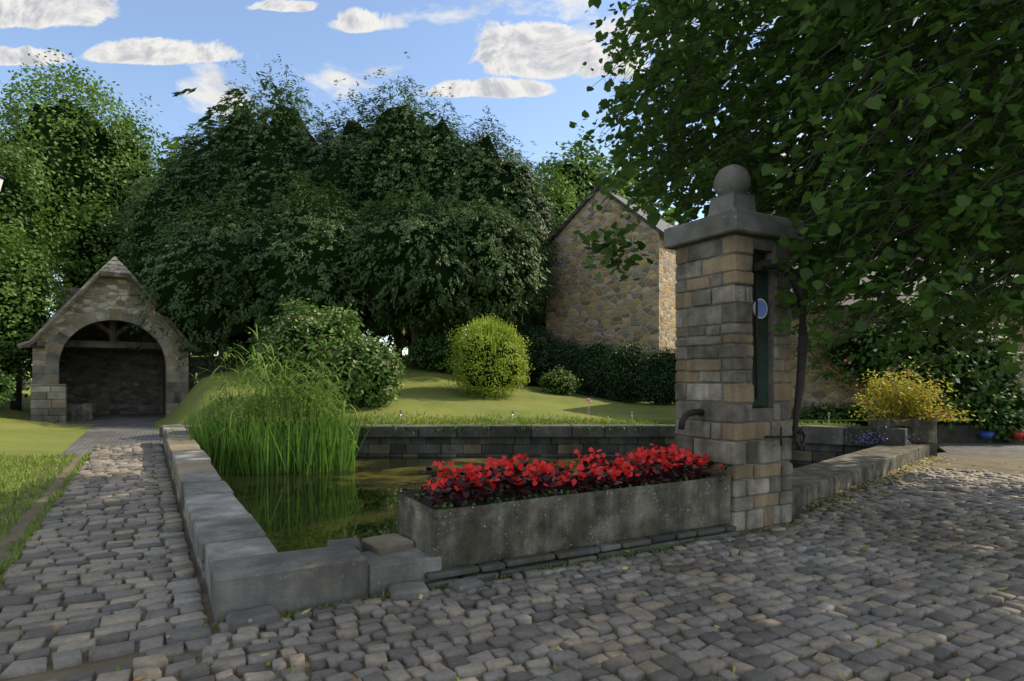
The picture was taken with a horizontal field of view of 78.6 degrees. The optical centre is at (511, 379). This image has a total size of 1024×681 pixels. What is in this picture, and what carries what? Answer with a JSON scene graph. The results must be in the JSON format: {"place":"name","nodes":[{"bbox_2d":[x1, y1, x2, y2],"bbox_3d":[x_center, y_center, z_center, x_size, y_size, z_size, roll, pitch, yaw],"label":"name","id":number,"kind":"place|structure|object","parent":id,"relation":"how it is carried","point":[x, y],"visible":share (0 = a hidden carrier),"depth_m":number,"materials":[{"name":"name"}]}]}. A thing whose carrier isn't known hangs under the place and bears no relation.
{"place":"outdoors","nodes":[
{"label":"outdoors","id":0,"kind":"place"},
{"bbox_2d":[30,384,66,423],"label":"stone pier","id":1,"kind":"structure","parent":0,"point":[48,402],"depth_m":20.59,"materials":[{"name":"grey stone"}]},
{"bbox_2d":[32,276,187,413],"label":"stone gable wall","id":2,"kind":"structure","parent":0,"point":[102,293],"depth_m":22.57,"materials":[{"name":"grey stone"}]},
{"bbox_2d":[17,272,200,352],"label":"roof timbers","id":3,"kind":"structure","parent":2,"relation":"on","point":[112,332],"depth_m":23.43,"materials":[{"name":"brown wood"}]},
{"bbox_2d":[18,256,199,352],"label":"shelter roof","id":4,"kind":"structure","parent":3,"relation":"on","point":[114,264],"depth_m":22.40,"materials":[{"name":"grey stone"}]},
{"bbox_2d":[32,309,188,415],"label":"washhouse arch stones","id":5,"kind":"object","parent":2,"relation":"attached to","point":[45,374],"visible":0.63,"depth_m":22.79,"materials":[{"name":"grey stone"}]},
{"bbox_2d":[56,287,164,414],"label":"shelter back wall","id":6,"kind":"structure","parent":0,"point":[108,382],"depth_m":26.11,"materials":[{"name":"grey stone"}]},
{"bbox_2d":[188,357,250,391],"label":"stone wall","id":7,"kind":"structure","parent":0,"point":[194,368],"depth_m":24.55,"materials":[{"name":"grey stone"}]},
{"bbox_2d":[0,355,867,443],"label":"lawn","id":8,"kind":"structure","parent":0,"point":[429,392],"depth_m":18.05,"materials":[{"name":"green plant"}]},
{"bbox_2d":[0,365,16,408],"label":"bank shrub","id":9,"kind":"object","parent":8,"relation":"on","point":[7,392],"depth_m":19.24,"materials":[{"name":"green plant"}]},
{"bbox_2d":[1,125,54,390],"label":"tree","id":10,"kind":"object","parent":8,"relation":"on","point":[25,385],"depth_m":37.88,"materials":[{"name":"green plant"}]},
{"bbox_2d":[0,214,87,410],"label":"tree","id":11,"kind":"object","parent":8,"relation":"on","point":[17,250],"depth_m":23.57,"materials":[{"name":"green plant"}]},
{"bbox_2d":[0,111,96,362],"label":"tree","id":12,"kind":"object","parent":8,"relation":"on","point":[37,216],"depth_m":26.44,"materials":[{"name":"green plant"}]},
{"bbox_2d":[124,168,280,372],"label":"hemlock tree","id":13,"kind":"object","parent":8,"relation":"on","point":[211,321],"depth_m":22.44,"materials":[{"name":"green plant"}]},
{"bbox_2d":[156,60,271,356],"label":"hemlock tree","id":14,"kind":"object","parent":8,"relation":"on","point":[224,151],"depth_m":26.90,"materials":[{"name":"green plant"}]},
{"bbox_2d":[213,54,339,356],"bbox_3d":[-9.860,-7.506,28.174,7.697,14.126,7.586,0,0,0],"label":"hemlock tree","id":15,"kind":"object","parent":8,"relation":"on","point":[265,110],"depth_m":26.62,"materials":[{"name":"green plant"}]},
{"bbox_2d":[242,295,363,403],"bbox_3d":[-5.497,-0.646,17.208,3.881,3.272,3.062,0,0,0],"label":"maple shrub","id":16,"kind":"object","parent":8,"relation":"on","point":[291,321],"depth_m":16.54,"materials":[{"name":"green plant"}]},
{"bbox_2d":[214,165,409,343],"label":"hemlock tree","id":17,"kind":"object","parent":8,"relation":"on","point":[330,233],"depth_m":21.86,"materials":[{"name":"green plant"}]},
{"bbox_2d":[263,78,411,345],"bbox_3d":[-7.183,-6.898,27.493,7.670,12.360,6.625,0,0,0],"label":"hemlock tree","id":18,"kind":"object","parent":8,"relation":"on","point":[329,131],"depth_m":25.83,"materials":[{"name":"green plant"}]},
{"bbox_2d":[315,331,406,409],"bbox_3d":[-4.012,-0.158,16.545,2.470,2.373,2.239,0,0,0],"label":"maple shrub","id":19,"kind":"object","parent":8,"relation":"on","point":[382,351],"depth_m":16.08,"materials":[{"name":"green plant"}]},
{"bbox_2d":[329,52,463,356],"bbox_3d":[-4.918,-7.397,26.876,8.350,13.325,6.783,0,0,0],"label":"hemlock tree","id":20,"kind":"object","parent":8,"relation":"on","point":[409,99],"depth_m":25.58,"materials":[{"name":"green plant"}]},
{"bbox_2d":[321,176,502,368],"bbox_3d":[-3.592,-3.688,22.819,7.043,7.018,6.345,0,0,0],"label":"hemlock tree","id":21,"kind":"object","parent":8,"relation":"on","point":[381,301],"depth_m":21.44,"materials":[{"name":"green plant"}]},
{"bbox_2d":[402,328,460,373],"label":"shrub","id":22,"kind":"object","parent":8,"relation":"on","point":[428,340],"depth_m":22.19,"materials":[{"name":"green plant"}]},
{"bbox_2d":[366,86,499,349],"bbox_3d":[-3.092,-6.353,26.214,7.358,11.839,7.174,0,0,0],"label":"hemlock tree","id":23,"kind":"object","parent":8,"relation":"on","point":[457,142],"depth_m":25.06,"materials":[{"name":"green plant"}]},
{"bbox_2d":[359,103,511,355],"bbox_3d":[-5.829,-6.595,33.996,12.189,15.983,11.049,0,0,0],"label":"tree","id":24,"kind":"object","parent":8,"relation":"on","point":[406,341],"depth_m":32.70,"materials":[{"name":"green plant"}]},
{"bbox_2d":[436,313,534,399],"bbox_3d":[-0.818,-0.594,19.017,3.039,2.796,2.790,0,0,0],"label":"golden shrub","id":25,"kind":"object","parent":8,"relation":"on","point":[465,382],"depth_m":18.43,"materials":[{"name":"green plant"}]},
{"bbox_2d":[452,316,525,360],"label":"golden shrub shoots","id":26,"kind":"object","parent":25,"relation":"attached to","point":[492,330],"visible":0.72,"depth_m":18.45,"materials":[{"name":"green plant"}]},
{"bbox_2d":[424,197,555,325],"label":"hemlock tree","id":27,"kind":"object","parent":8,"relation":"on","point":[534,282],"depth_m":21.91,"materials":[{"name":"green plant"}]},
{"bbox_2d":[433,105,560,329],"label":"hemlock tree","id":28,"kind":"object","parent":8,"relation":"on","point":[463,156],"depth_m":24.70,"materials":[{"name":"green plant"}]},
{"bbox_2d":[461,160,545,331],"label":"tree","id":29,"kind":"object","parent":8,"relation":"on","point":[542,323],"depth_m":57.69,"materials":[{"name":"green plant"}]},
{"bbox_2d":[512,341,534,383],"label":"shrub","id":30,"kind":"object","parent":8,"relation":"on","point":[529,357],"depth_m":22.15,"materials":[{"name":"green plant"}]},
{"bbox_2d":[491,141,565,329],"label":"hemlock tree","id":31,"kind":"object","parent":8,"relation":"on","point":[533,217],"depth_m":24.78,"materials":[{"name":"green plant"}]},
{"bbox_2d":[513,322,553,386],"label":"shrub","id":32,"kind":"object","parent":8,"relation":"on","point":[543,339],"depth_m":22.74,"materials":[{"name":"green plant"}]},
{"bbox_2d":[216,405,858,425],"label":"lawn grass blades","id":33,"kind":"object","parent":8,"relation":"on","point":[564,420],"depth_m":14.73,"materials":[{"name":"green plant"}]},
{"bbox_2d":[521,324,561,384],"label":"yew hedge","id":34,"kind":"object","parent":8,"relation":"on","point":[547,335],"depth_m":23.86,"materials":[{"name":"green plant"}]},
{"bbox_2d":[534,161,584,275],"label":"birch tree","id":35,"kind":"object","parent":8,"relation":"on","point":[562,192],"depth_m":28.15,"materials":[{"name":"green plant"}]},
{"bbox_2d":[537,364,582,395],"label":"weedy shrub","id":36,"kind":"object","parent":8,"relation":"on","point":[571,389],"depth_m":21.03,"materials":[{"name":"green plant"}]},
{"bbox_2d":[544,337,581,392],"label":"yew hedge","id":37,"kind":"object","parent":8,"relation":"on","point":[564,344],"depth_m":22.88,"materials":[{"name":"green plant"}]},
{"bbox_2d":[533,125,640,290],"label":"tree","id":38,"kind":"object","parent":8,"relation":"on","point":[577,159],"depth_m":42.75,"materials":[{"name":"green plant"}]},
{"bbox_2d":[565,334,619,398],"bbox_3d":[2.966,-0.353,22.741,2.517,2.554,2.082,0,0,0],"label":"yew hedge","id":39,"kind":"object","parent":8,"relation":"on","point":[585,362],"depth_m":22.18,"materials":[{"name":"green plant"}]},
{"bbox_2d":[546,189,676,400],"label":"house gable walls","id":40,"kind":"structure","parent":8,"relation":"on","point":[586,305],"depth_m":23.78,"materials":[{"name":"beige stone"}]},
{"bbox_2d":[545,185,673,247],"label":"roof","id":41,"kind":"structure","parent":40,"relation":"on","point":[661,226],"depth_m":24.28,"materials":[{"name":"grey stone"}]},
{"bbox_2d":[596,338,651,402],"bbox_3d":[4.106,-0.224,21.911,2.349,2.609,1.922,0,0,0],"label":"yew hedge","id":42,"kind":"object","parent":8,"relation":"on","point":[624,347],"depth_m":21.48,"materials":[{"name":"green plant"}]},
{"bbox_2d":[629,347,676,404],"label":"yew hedge","id":43,"kind":"object","parent":8,"relation":"on","point":[651,353],"depth_m":20.73,"materials":[{"name":"green plant"}]},
{"bbox_2d":[0,0,1006,359],"label":"sky","id":44,"kind":"structure","parent":0,"point":[523,60],"materials":[{"name":"blue"}]},
{"bbox_2d":[0,420,1023,680],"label":"plaza ground","id":45,"kind":"structure","parent":0,"point":[984,456],"depth_m":6.88,"materials":[{"name":"grey stone"}]},
{"bbox_2d":[0,175,6,189],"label":"street lantern","id":46,"kind":"object","parent":45,"relation":"on","point":[2,178],"visible":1,"depth_m":14.17,"materials":[{"name":"white glass"}]},
{"bbox_2d":[0,438,70,504],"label":"lawn bank","id":47,"kind":"structure","parent":45,"relation":"on","point":[14,447],"depth_m":12.74,"materials":[{"name":"green plant"}]},
{"bbox_2d":[0,451,92,585],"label":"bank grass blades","id":48,"kind":"object","parent":45,"relation":"on","point":[13,517],"depth_m":8.46,"materials":[{"name":"green plant"}]},
{"bbox_2d":[0,48,164,291],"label":"tree","id":49,"kind":"object","parent":45,"relation":"on","point":[16,111],"depth_m":31.51,"materials":[{"name":"green plant"}]},
{"bbox_2d":[40,186,138,314],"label":"tree","id":50,"kind":"object","parent":45,"relation":"on","point":[83,215],"depth_m":29.91,"materials":[{"name":"green plant"}]},
{"bbox_2d":[67,413,164,422],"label":"shelter floor","id":51,"kind":"structure","parent":45,"relation":"on","point":[126,417],"depth_m":24.04,"materials":[{"name":"stone"}]},
{"bbox_2d":[67,403,92,421],"bbox_3d":[-15.602,1.181,22.508,0.857,0.582,1.709,0,0,-34],"label":"stone bench","id":52,"kind":"object","parent":51,"relation":"on","point":[79,411],"visible":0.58,"depth_m":21.86,"materials":[{"name":"grey stone"}]},
{"bbox_2d":[96,93,169,276],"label":"tree","id":53,"kind":"object","parent":45,"relation":"on","point":[143,146],"depth_m":34.59,"materials":[{"name":"green plant"}]},
{"bbox_2d":[104,133,248,387],"bbox_3d":[-14.329,-4.591,28.140,6.948,12.672,6.594,0,0,0],"label":"hemlock tree","id":54,"kind":"object","parent":45,"relation":"on","point":[157,178],"depth_m":26.27,"materials":[{"name":"green plant"}]},
{"bbox_2d":[156,134,230,355],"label":"tree","id":55,"kind":"object","parent":45,"relation":"on","point":[172,146],"depth_m":49.62,"materials":[{"name":"green plant"}]},
{"bbox_2d":[162,424,266,581],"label":"pond wall","id":56,"kind":"structure","parent":45,"relation":"on","point":[214,510],"depth_m":6.19,"materials":[{"name":"stone"}]},
{"bbox_2d":[145,71,319,356],"bbox_3d":[-13.608,-7.380,34.033,12.170,18.886,11.278,0,0,0],"label":"tree","id":57,"kind":"object","parent":45,"relation":"on","point":[206,118],"depth_m":33.20,"materials":[{"name":"green plant"}]},
{"bbox_2d":[205,533,441,625],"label":"pond wall","id":58,"kind":"structure","parent":45,"relation":"on","point":[245,574],"depth_m":4.19,"materials":[{"name":"stone"}]},
{"bbox_2d":[225,576,482,633],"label":"stones","id":59,"kind":"object","parent":45,"relation":"on","point":[261,617],"visible":0.83,"depth_m":4.18,"materials":[{"name":"stone"}]},
{"bbox_2d":[0,443,1023,680],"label":"plaza cobbles","id":60,"kind":"object","parent":45,"relation":"on","point":[924,511],"visible":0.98,"depth_m":4.02,"materials":[{"name":"stone"}]},
{"bbox_2d":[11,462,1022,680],"bbox_3d":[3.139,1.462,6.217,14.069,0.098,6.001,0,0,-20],"label":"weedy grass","id":61,"kind":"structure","parent":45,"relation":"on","point":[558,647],"depth_m":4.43,"materials":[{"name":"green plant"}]},
{"bbox_2d":[159,424,907,463],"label":"pond wall","id":62,"kind":"structure","parent":45,"relation":"on","point":[819,446],"depth_m":14.05,"materials":[{"name":"stone"}]},
{"bbox_2d":[349,424,674,434],"bbox_3d":[-0.017,1.125,14.011,8.091,0.290,0.238,0,0,0],"label":"stonecrop","id":63,"kind":"object","parent":62,"relation":"attached to","point":[494,431],"visible":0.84,"depth_m":13.97,"materials":[{"name":"green plant"}]},
{"bbox_2d":[397,469,730,568],"bbox_3d":[0.581,1.155,5.579,3.103,0.484,0.752,0,0,-29],"label":"trough","id":64,"kind":"object","parent":45,"relation":"on","point":[462,536],"visible":0.73,"depth_m":5.07,"materials":[{"name":"stone"}]},
{"bbox_2d":[415,474,695,509],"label":"planter soil","id":65,"kind":"structure","parent":64,"relation":"in","point":[425,502],"depth_m":5.28,"materials":[{"name":"brown soil"}]},
{"bbox_2d":[413,471,708,509],"bbox_3d":[0.583,0.960,5.578,2.926,0.083,0.598,0,0,-29],"label":"flower foliage","id":66,"kind":"object","parent":65,"relation":"on","point":[497,498],"visible":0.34,"depth_m":5.12,"materials":[{"name":"green plant"}]},
{"bbox_2d":[403,443,729,507],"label":"red flowers","id":67,"kind":"object","parent":65,"relation":"on","point":[585,484],"depth_m":5.37,"materials":[{"name":"red plant"}]},
{"bbox_2d":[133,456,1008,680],"bbox_3d":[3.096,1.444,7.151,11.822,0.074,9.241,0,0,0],"label":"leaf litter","id":68,"kind":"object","parent":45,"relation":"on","point":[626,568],"visible":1,"depth_m":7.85,"materials":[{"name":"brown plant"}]},
{"bbox_2d":[424,524,738,590],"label":"stone plinth","id":69,"kind":"structure","parent":45,"relation":"on","point":[490,570],"depth_m":5.04,"materials":[{"name":"grey stone"}]},
{"bbox_2d":[595,148,677,225],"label":"tree","id":70,"kind":"object","parent":45,"relation":"on","point":[667,213],"depth_m":53.87,"materials":[{"name":"green plant"}]},
{"bbox_2d":[674,233,792,534],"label":"pump pillar","id":71,"kind":"structure","parent":45,"relation":"on","point":[726,415],"depth_m":6.24,"materials":[{"name":"grey stone"}]},
{"bbox_2d":[678,409,704,429],"bbox_3d":[1.800,0.401,6.277,0.336,0.208,0.072,0,0,-29],"label":"water spout","id":72,"kind":"object","parent":71,"relation":"attached to","point":[687,415],"visible":1,"depth_m":6.22,"materials":[{"name":"black metal"}]},
{"bbox_2d":[664,208,804,249],"bbox_3d":[2.303,-1.505,6.545,1.013,0.216,0.985,0,0,-29],"label":"pillar cap","id":73,"kind":"object","parent":71,"relation":"on","point":[743,222],"visible":0.61,"depth_m":6.14,"materials":[{"name":"grey stone"}]},
{"bbox_2d":[708,164,756,215],"bbox_3d":[2.303,-1.922,6.544,0.450,0.626,0.450,0,0,-29],"label":"ball finial","id":74,"kind":"object","parent":73,"relation":"on","point":[732,183],"visible":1,"depth_m":6.41,"materials":[{"name":"grey stone"}]},
{"bbox_2d":[752,251,767,407],"bbox_3d":[2.448,-0.495,6.273,0.400,1.670,0.065,0,0,-29],"label":"pump board","id":75,"kind":"object","parent":71,"relation":"attached to","point":[761,401],"visible":0.29,"depth_m":6.27,"materials":[{"name":"green wood"}]},
{"bbox_2d":[753,299,767,318],"bbox_3d":[2.467,-0.700,6.218,0.200,0.200,0.016,0,0,-29],"label":"round sign","id":76,"kind":"object","parent":75,"relation":"attached to","point":[762,308],"visible":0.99,"depth_m":6.21,"materials":[{"name":"blue metal"}]},
{"bbox_2d":[752,259,807,449],"bbox_3d":[2.642,-0.238,6.162,0.577,1.880,0.170,0,0,0],"label":"pump handle","id":77,"kind":"object","parent":71,"relation":"attached to","point":[763,265],"visible":0.94,"depth_m":6.15,"materials":[{"name":"black metal"}]},
{"bbox_2d":[790,400,895,425],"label":"wallfoot shrub","id":78,"kind":"object","parent":45,"relation":"on","point":[805,412],"depth_m":14.87,"materials":[{"name":"green plant"}]},
{"bbox_2d":[790,443,929,514],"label":"stone wall","id":79,"kind":"structure","parent":45,"relation":"on","point":[824,479],"depth_m":8.83,"materials":[{"name":"stone"}]},
{"bbox_2d":[832,425,919,443],"bbox_3d":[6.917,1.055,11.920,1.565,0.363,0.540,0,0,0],"label":"blue flowers","id":80,"kind":"object","parent":79,"relation":"on","point":[876,441],"visible":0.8,"depth_m":11.89,"materials":[{"name":"blue plant"}]},
{"bbox_2d":[862,443,936,456],"bbox_3d":[7.570,1.570,12.450,1.300,0.656,0.700,0,0,10],"label":"planter base","id":81,"kind":"object","parent":45,"relation":"on","point":[933,449],"visible":0.07,"depth_m":12.01,"materials":[{"name":"grey stone"}]},
{"bbox_2d":[868,416,936,442],"bbox_3d":[7.719,1.001,12.400,1.057,0.485,0.525,0,0,10],"label":"planter","id":82,"kind":"object","parent":45,"relation":"on","point":[923,430],"visible":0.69,"depth_m":12.12,"materials":[{"name":"stone"}]},
{"bbox_2d":[848,356,996,421],"bbox_3d":[7.917,0.195,12.564,2.382,1.307,1.675,0,0,0],"label":"shrub","id":83,"kind":"object","parent":82,"relation":"in","point":[912,396],"depth_m":12.30,"materials":[{"name":"yellow plant"}]},
{"bbox_2d":[790,295,1023,422],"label":"house walls","id":84,"kind":"structure","parent":45,"relation":"on","point":[817,390],"depth_m":15.60,"materials":[{"name":"brown stone"}]},
{"bbox_2d":[791,316,880,391],"bbox_3d":[8.373,-0.657,15.380,3.199,1.940,0.842,0,0,0],"label":"climber shrub","id":85,"kind":"object","parent":84,"relation":"attached to","point":[844,372],"depth_m":15.32,"materials":[{"name":"green plant"}]},
{"bbox_2d":[844,338,861,363],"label":"flowers","id":86,"kind":"object","parent":85,"relation":"attached to","point":[860,342],"visible":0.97,"depth_m":15.17,"materials":[{"name":"pink"}]},
{"bbox_2d":[790,241,1019,308],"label":"house roof","id":87,"kind":"structure","parent":84,"relation":"on","point":[851,301],"depth_m":15.67,"materials":[{"name":"grey stone"}]},
{"bbox_2d":[897,426,945,451],"bbox_3d":[7.050,1.215,13.240,5.100,0.630,2.420,0,0,0],"label":"lawn corner","id":88,"kind":"object","parent":45,"relation":"on","point":[939,449],"visible":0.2,"depth_m":12.73,"materials":[{"name":"green plant"}]},
{"bbox_2d":[845,292,1023,433],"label":"hydrangea shrub","id":89,"kind":"object","parent":45,"relation":"on","point":[886,329],"depth_m":14.65,"materials":[{"name":"green plant"}]},
{"bbox_2d":[861,423,1023,442],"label":"wall","id":90,"kind":"structure","parent":45,"relation":"on","point":[964,433],"depth_m":14.78,"materials":[{"name":"grey stone"}]},
{"bbox_2d":[977,431,994,438],"bbox_3d":[11.100,1.304,14.650,0.348,0.172,0.349,0,0,0],"label":"blue pot","id":91,"kind":"object","parent":45,"relation":"on","point":[986,435],"visible":1,"depth_m":14.55,"materials":[{"name":"blue ceramic"}]},
{"bbox_2d":[950,375,1023,442],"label":"bush","id":92,"kind":"object","parent":45,"relation":"on","point":[1005,411],"depth_m":14.49,"materials":[{"name":"green plant"}]},
{"bbox_2d":[1010,430,1023,438],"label":"red pot","id":93,"kind":"object","parent":45,"relation":"on","point":[1020,435],"visible":0.61,"depth_m":14.45,"materials":[{"name":"red ceramic"}]},
{"bbox_2d":[218,452,809,551],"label":"pond water","id":94,"kind":"structure","parent":0,"point":[292,511],"depth_m":9.49,"materials":[{"name":"green liquid"}]},
{"bbox_2d":[168,399,376,474],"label":"reeds","id":95,"kind":"object","parent":94,"relation":"in","point":[234,455],"visible":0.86,"depth_m":11.67,"materials":[{"name":"green plant"}]},
{"bbox_2d":[187,325,370,463],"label":"reeds","id":96,"kind":"object","parent":94,"relation":"in","point":[316,399],"visible":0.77,"depth_m":12.35,"materials":[{"name":"green plant"}]},
{"bbox_2d":[569,0,1023,400],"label":"lime tree","id":97,"kind":"object","parent":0,"point":[944,95],"depth_m":6.05,"materials":[{"name":"green plant"}]},
{"bbox_2d":[625,0,1023,273],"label":"lime tree leaves","id":98,"kind":"object","parent":97,"relation":"attached to","point":[653,218],"visible":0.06,"depth_m":10.62,"materials":[{"name":"green plant"}]}
]}

